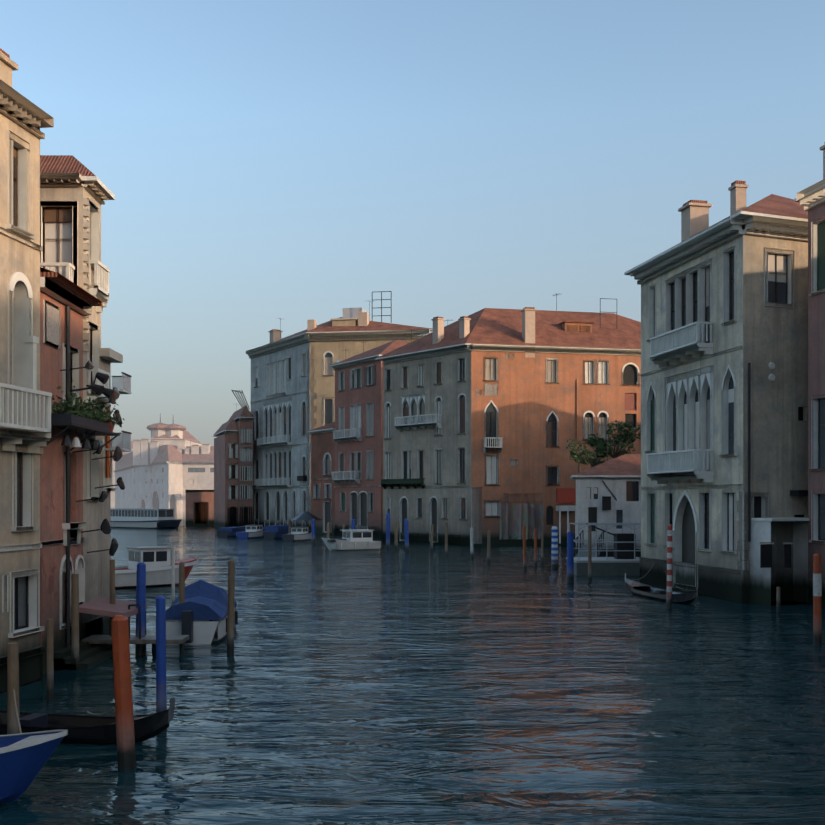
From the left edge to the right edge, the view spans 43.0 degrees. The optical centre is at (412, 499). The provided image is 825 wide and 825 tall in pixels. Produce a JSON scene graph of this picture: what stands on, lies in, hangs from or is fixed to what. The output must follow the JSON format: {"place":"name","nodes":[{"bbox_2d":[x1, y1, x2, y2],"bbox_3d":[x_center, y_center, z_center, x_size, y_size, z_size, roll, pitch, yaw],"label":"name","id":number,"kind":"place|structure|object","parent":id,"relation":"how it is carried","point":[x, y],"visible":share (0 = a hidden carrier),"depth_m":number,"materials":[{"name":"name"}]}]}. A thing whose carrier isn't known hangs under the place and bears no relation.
{"place":"outdoors","nodes":[
{"label":"outdoors","id":0,"kind":"place"},
{"bbox_2d":[79,597,146,649],"bbox_3d":[-8.484,3.884,29.456,1.400,2.050,2.700,0,0,-1],"label":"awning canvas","id":1,"kind":"object","parent":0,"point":[102,606],"visible":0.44,"depth_m":29.13,"materials":[{"name":"red fabric"}]},
{"bbox_2d":[0,525,824,824],"bbox_3d":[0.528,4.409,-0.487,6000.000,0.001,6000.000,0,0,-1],"label":"water","id":2,"kind":"structure","parent":0,"point":[418,684],"depth_m":22.75,"materials":[{"name":"teal liquid"}]},
{"bbox_2d":[7,643,18,734],"bbox_3d":[-6.801,4.030,17.865,0.211,3.158,0.210,0,0,-1],"label":"wood pole","id":3,"kind":"object","parent":2,"relation":"on","point":[12,674],"visible":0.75,"depth_m":17.78,"materials":[{"name":"brown wood"}]},
{"bbox_2d":[0,48,53,692],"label":"building","id":4,"kind":"structure","parent":2,"relation":"on","point":[24,436],"depth_m":24.96,"materials":[{"name":"stone"}]},
{"bbox_2d":[0,730,67,802],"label":"blue boat","id":5,"kind":"object","parent":2,"relation":"on","point":[24,757],"visible":0.94,"depth_m":15.06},
{"bbox_2d":[47,619,53,699],"bbox_3d":[-7.975,4.118,23.048,0.158,2.982,0.158,0,0,-1],"label":"wooden pole","id":6,"kind":"object","parent":2,"relation":"on","point":[50,679],"visible":0.6,"depth_m":22.99,"materials":[{"name":"brown wood"}]},
{"bbox_2d":[71,574,78,663],"bbox_3d":[-8.750,3.774,27.210,0.205,3.672,0.205,0,0,44],"label":"wooden pole","id":7,"kind":"object","parent":2,"relation":"on","point":[74,615],"visible":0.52,"depth_m":27.13,"materials":[{"name":"brown wood"}]},
{"bbox_2d":[40,267,112,674],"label":"building","id":8,"kind":"structure","parent":2,"relation":"on","point":[66,304],"depth_m":27.63,"materials":[{"name":"stone"}]},
{"bbox_2d":[43,414,119,453],"bbox_3d":[-8.955,-1.773,28.533,0.765,0.919,4.493,0,0,-1],"label":"planter shelf","id":9,"kind":"object","parent":8,"relation":"attached to","point":[79,424],"visible":0.85,"depth_m":27.59,"materials":[{"name":"black metal"}]},
{"bbox_2d":[51,380,123,426],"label":"planter plants","id":10,"kind":"object","parent":9,"relation":"on","point":[65,407],"visible":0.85,"depth_m":27.66,"materials":[{"name":"green plant"}]},
{"bbox_2d":[69,372,113,398],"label":"floodlights","id":11,"kind":"object","parent":8,"relation":"attached to","point":[99,390],"visible":0.96,"depth_m":28.00,"materials":[{"name":"black metal"}]},
{"bbox_2d":[60,360,124,555],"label":"wall lamps","id":12,"kind":"object","parent":8,"relation":"attached to","point":[105,527],"visible":0.92,"depth_m":29.91,"materials":[{"name":"black metal"}]},
{"bbox_2d":[40,155,131,638],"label":"building","id":13,"kind":"structure","parent":2,"relation":"on","point":[74,192],"depth_m":30.19,"materials":[{"name":"beige stone"}]},
{"bbox_2d":[0,697,176,743],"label":"gondola","id":14,"kind":"object","parent":2,"relation":"on","point":[81,729],"visible":0.71,"depth_m":18.92,"materials":[{"name":"wood"}]},
{"bbox_2d":[110,559,114,648],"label":"wooden pole","id":15,"kind":"object","parent":2,"relation":"on","point":[112,581],"visible":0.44,"depth_m":29.92,"materials":[{"name":"brown wood"}]},
{"bbox_2d":[111,615,135,768],"bbox_3d":[-4.725,3.763,17.259,0.473,3.707,0.315,0,0,-1],"label":"orange pole","id":16,"kind":"object","parent":2,"relation":"on","point":[126,754],"visible":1,"depth_m":17.14,"materials":[{"name":"orange wood"}]},
{"bbox_2d":[81,604,188,652],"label":"wooden jetty","id":17,"kind":"object","parent":2,"relation":"on","point":[134,639],"visible":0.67,"depth_m":29.29,"materials":[{"name":"brown wood"}]},
{"bbox_2d":[135,562,145,654],"bbox_3d":[-7.754,3.700,29.824,0.323,3.822,0.294,0,0,-1],"label":"blue pole","id":18,"kind":"object","parent":2,"relation":"on","point":[141,592],"visible":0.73,"depth_m":29.71,"materials":[{"name":"blue wood"}]},
{"bbox_2d":[111,508,181,528],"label":"ferry boat","id":19,"kind":"object","parent":2,"relation":"on","point":[139,518],"visible":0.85,"depth_m":161.09,"materials":[{"name":"white metal"}]},
{"bbox_2d":[115,546,197,587],"bbox_3d":[-13.876,3.549,53.400,6.306,2.220,2.440,0,0,-37],"label":"cabin boat","id":20,"kind":"object","parent":2,"relation":"on","point":[156,560],"visible":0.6,"depth_m":52.96,"materials":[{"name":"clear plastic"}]},
{"bbox_2d":[156,596,166,729],"bbox_3d":[-4.809,3.730,20.084,0.229,3.759,0.210,0,0,-1],"label":"blue pole","id":21,"kind":"object","parent":2,"relation":"on","point":[161,699],"visible":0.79,"depth_m":20.00,"materials":[{"name":"blue wood"}]},
{"bbox_2d":[172,547,174,603],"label":"mooring pole","id":22,"kind":"object","parent":2,"relation":"on","point":[173,574],"visible":0.56,"depth_m":40.94,"materials":[{"name":"wood"}]},
{"bbox_2d":[179,562,184,621],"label":"wooden pole","id":23,"kind":"object","parent":2,"relation":"on","point":[181,582],"visible":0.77,"depth_m":32.35,"materials":[{"name":"brown wood"}]},
{"bbox_2d":[111,390,254,527],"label":"buildings","id":24,"kind":"structure","parent":2,"relation":"on","point":[195,483],"depth_m":182.08,"materials":[{"name":"paint"}]},
{"bbox_2d":[187,293,607,460],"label":"chimneys","id":25,"kind":"object","parent":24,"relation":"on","point":[336,361],"visible":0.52,"depth_m":133.35,"materials":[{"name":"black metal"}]},
{"bbox_2d":[166,580,237,644],"bbox_3d":[-6.974,3.651,35.047,2.375,2.017,7.158,0,0,-1],"label":"covered boat","id":26,"kind":"object","parent":2,"relation":"on","point":[201,607],"visible":0.65,"depth_m":32.12,"materials":[{"name":"blue fabric"}]},
{"bbox_2d":[227,560,234,654],"bbox_3d":[-5.189,3.663,29.855,0.242,3.894,0.210,0,0,-1],"label":"wooden pole","id":27,"kind":"object","parent":2,"relation":"on","point":[230,611],"visible":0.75,"depth_m":29.77,"materials":[{"name":"brown wood"}]},
{"bbox_2d":[216,525,245,536],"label":"moored boat","id":28,"kind":"object","parent":2,"relation":"on","point":[227,532],"visible":0.67,"depth_m":123.85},
{"bbox_2d":[236,524,264,537],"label":"moored boat","id":29,"kind":"object","parent":2,"relation":"on","point":[254,530],"visible":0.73,"depth_m":121.25,"materials":[{"name":"white plastic"}]},
{"bbox_2d":[263,525,291,538],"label":"moored boat","id":30,"kind":"object","parent":2,"relation":"on","point":[274,531],"visible":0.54,"depth_m":118.06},
{"bbox_2d":[288,519,290,532],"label":"pole","id":31,"kind":"object","parent":2,"relation":"on","point":[289,520],"visible":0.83,"depth_m":117.40,"materials":[{"name":"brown wood"}]},
{"bbox_2d":[282,526,311,540],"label":"moored boat","id":32,"kind":"object","parent":2,"relation":"on","point":[299,533],"visible":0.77,"depth_m":112.82,"materials":[{"name":"white plastic"}]},
{"bbox_2d":[291,511,321,525],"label":"canopy","id":33,"kind":"object","parent":2,"relation":"on","point":[305,515],"visible":0.92,"depth_m":116.68,"materials":[{"name":"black fabric"}]},
{"bbox_2d":[311,519,314,542],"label":"pole","id":34,"kind":"object","parent":2,"relation":"on","point":[313,532],"visible":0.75,"depth_m":105.35,"materials":[{"name":"blue wood"}]},
{"bbox_2d":[326,522,329,537],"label":"pole","id":35,"kind":"object","parent":2,"relation":"on","point":[328,529],"visible":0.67,"depth_m":103.28,"materials":[{"name":"brown wood"}]},
{"bbox_2d":[246,291,432,529],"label":"building","id":36,"kind":"structure","parent":2,"relation":"on","point":[292,402],"depth_m":147.76,"materials":[{"name":"stone"}]},
{"bbox_2d":[13,564,685,732],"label":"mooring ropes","id":37,"kind":"object","parent":2,"relation":"on","point":[170,621],"visible":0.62,"depth_m":18.06,"materials":[{"name":"grey fabric"}]},
{"bbox_2d":[321,529,380,550],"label":"motorboat","id":38,"kind":"object","parent":2,"relation":"on","point":[356,539],"visible":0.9,"depth_m":90.50,"materials":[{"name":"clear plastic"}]},
{"bbox_2d":[351,519,354,529],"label":"pole","id":39,"kind":"object","parent":2,"relation":"on","point":[353,524],"visible":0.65,"depth_m":99.33,"materials":[{"name":"blue wood"}]},
{"bbox_2d":[307,340,409,537],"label":"building","id":40,"kind":"structure","parent":2,"relation":"on","point":[346,463],"depth_m":126.17,"materials":[{"name":"paint"}]},
{"bbox_2d":[386,513,389,548],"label":"pole","id":41,"kind":"object","parent":2,"relation":"on","point":[387,530],"visible":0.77,"depth_m":93.91,"materials":[{"name":"blue wood"}]},
{"bbox_2d":[394,521,397,549],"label":"pole","id":42,"kind":"object","parent":2,"relation":"on","point":[396,533],"visible":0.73,"depth_m":92.22,"materials":[{"name":"brown wood"}]},
{"bbox_2d":[404,519,408,550],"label":"pole","id":43,"kind":"object","parent":2,"relation":"on","point":[406,530],"visible":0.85,"depth_m":89.02,"materials":[{"name":"blue wood"}]},
{"bbox_2d":[430,524,432,551],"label":"pole","id":44,"kind":"object","parent":2,"relation":"on","point":[431,544],"visible":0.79,"depth_m":87.57,"materials":[{"name":"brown wood"}]},
{"bbox_2d":[445,522,447,556],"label":"pole","id":45,"kind":"object","parent":2,"relation":"on","point":[446,539],"visible":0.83,"depth_m":80.72,"materials":[{"name":"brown wood"}]},
{"bbox_2d":[470,528,473,558],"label":"pole","id":46,"kind":"object","parent":2,"relation":"on","point":[471,545],"visible":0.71,"depth_m":78.25,"materials":[{"name":"white wood"}]},
{"bbox_2d":[487,531,490,563],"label":"pole","id":47,"kind":"object","parent":2,"relation":"on","point":[488,547],"visible":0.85,"depth_m":71.70,"materials":[{"name":"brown wood"}]},
{"bbox_2d":[375,298,640,545],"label":"building","id":48,"kind":"structure","parent":2,"relation":"on","point":[488,413],"depth_m":101.67,"materials":[{"name":"paint"}]},
{"bbox_2d":[523,526,526,570],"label":"pole","id":49,"kind":"object","parent":2,"relation":"on","point":[524,550],"visible":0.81,"depth_m":64.51,"materials":[{"name":"orange wood"}]},
{"bbox_2d":[534,528,536,566],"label":"pole","id":50,"kind":"object","parent":2,"relation":"on","point":[535,547],"visible":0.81,"depth_m":68.87,"materials":[{"name":"orange wood"}]},
{"bbox_2d":[541,533,542,563],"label":"pole","id":51,"kind":"object","parent":2,"relation":"on","point":[542,548],"visible":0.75,"depth_m":71.78,"materials":[{"name":"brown wood"}]},
{"bbox_2d":[551,526,557,567],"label":"mooring pole","id":52,"kind":"object","parent":2,"relation":"on","point":[554,556],"visible":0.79,"depth_m":66.98,"materials":[{"name":"blue wood"}]},
{"bbox_2d":[567,531,573,582],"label":"mooring pole","id":53,"kind":"object","parent":2,"relation":"on","point":[570,558],"visible":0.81,"depth_m":55.38,"materials":[{"name":"blue wood"}]},
{"bbox_2d":[588,526,591,582],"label":"mooring pole","id":54,"kind":"object","parent":2,"relation":"on","point":[589,554],"visible":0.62,"depth_m":55.47,"materials":[{"name":"brown wood"}]},
{"bbox_2d":[566,523,640,575],"bbox_3d":[12.830,3.064,66.787,6.900,3.290,12.342,0,0,-1],"label":"dock","id":55,"kind":"object","parent":2,"relation":"on","point":[623,560],"visible":0.58,"depth_m":60.79,"materials":[{"name":"metal"}]},
{"bbox_2d":[570,454,640,556],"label":"house","id":56,"kind":"structure","parent":2,"relation":"on","point":[609,491],"depth_m":73.98,"materials":[{"name":"paint"}]},
{"bbox_2d":[625,573,698,603],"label":"gondola","id":57,"kind":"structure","parent":2,"relation":"on","point":[641,589],"depth_m":46.43,"materials":[{"name":"wood"}]},
{"bbox_2d":[666,524,671,608],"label":"mooring pole","id":58,"kind":"object","parent":2,"relation":"on","point":[669,570],"visible":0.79,"depth_m":42.34,"materials":[{"name":"red wood"}]},
{"bbox_2d":[624,180,808,605],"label":"palazzo","id":59,"kind":"structure","parent":2,"relation":"on","point":[724,399],"depth_m":46.01,"materials":[{"name":"stone"}]},
{"bbox_2d":[776,587,780,611],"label":"dark pole","id":60,"kind":"object","parent":2,"relation":"on","point":[778,606],"visible":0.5,"depth_m":41.23,"materials":[{"name":"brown wood"}]},
{"bbox_2d":[794,145,824,606],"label":"building","id":61,"kind":"structure","parent":2,"relation":"on","point":[811,199],"depth_m":43.69,"materials":[{"name":"stone"}]},
{"bbox_2d":[813,554,821,645],"bbox_3d":[12.245,3.625,31.656,0.266,3.969,0.252,0,0,-1],"label":"orange pole","id":62,"kind":"object","parent":2,"relation":"on","point":[817,612],"visible":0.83,"depth_m":31.56,"materials":[{"name":"wood"}]},
{"bbox_2d":[0,0,824,445],"label":"sky","id":63,"kind":"structure","parent":0,"point":[263,162],"materials":[{"name":"blue"}]},
{"bbox_2d":[566,439,594,472],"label":"garden tree","id":64,"kind":"object","parent":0,"point":[574,454],"visible":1,"depth_m":84.01,"materials":[{"name":"green plant"}]},
{"bbox_2d":[586,453,606,466],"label":"garden tree","id":65,"kind":"object","parent":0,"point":[595,462],"visible":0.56,"depth_m":88.04,"materials":[{"name":"green plant"}]},
{"bbox_2d":[586,419,640,458],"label":"garden tree","id":66,"kind":"object","parent":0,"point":[625,436],"visible":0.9,"depth_m":85.85,"materials":[{"name":"green plant"}]}
]}

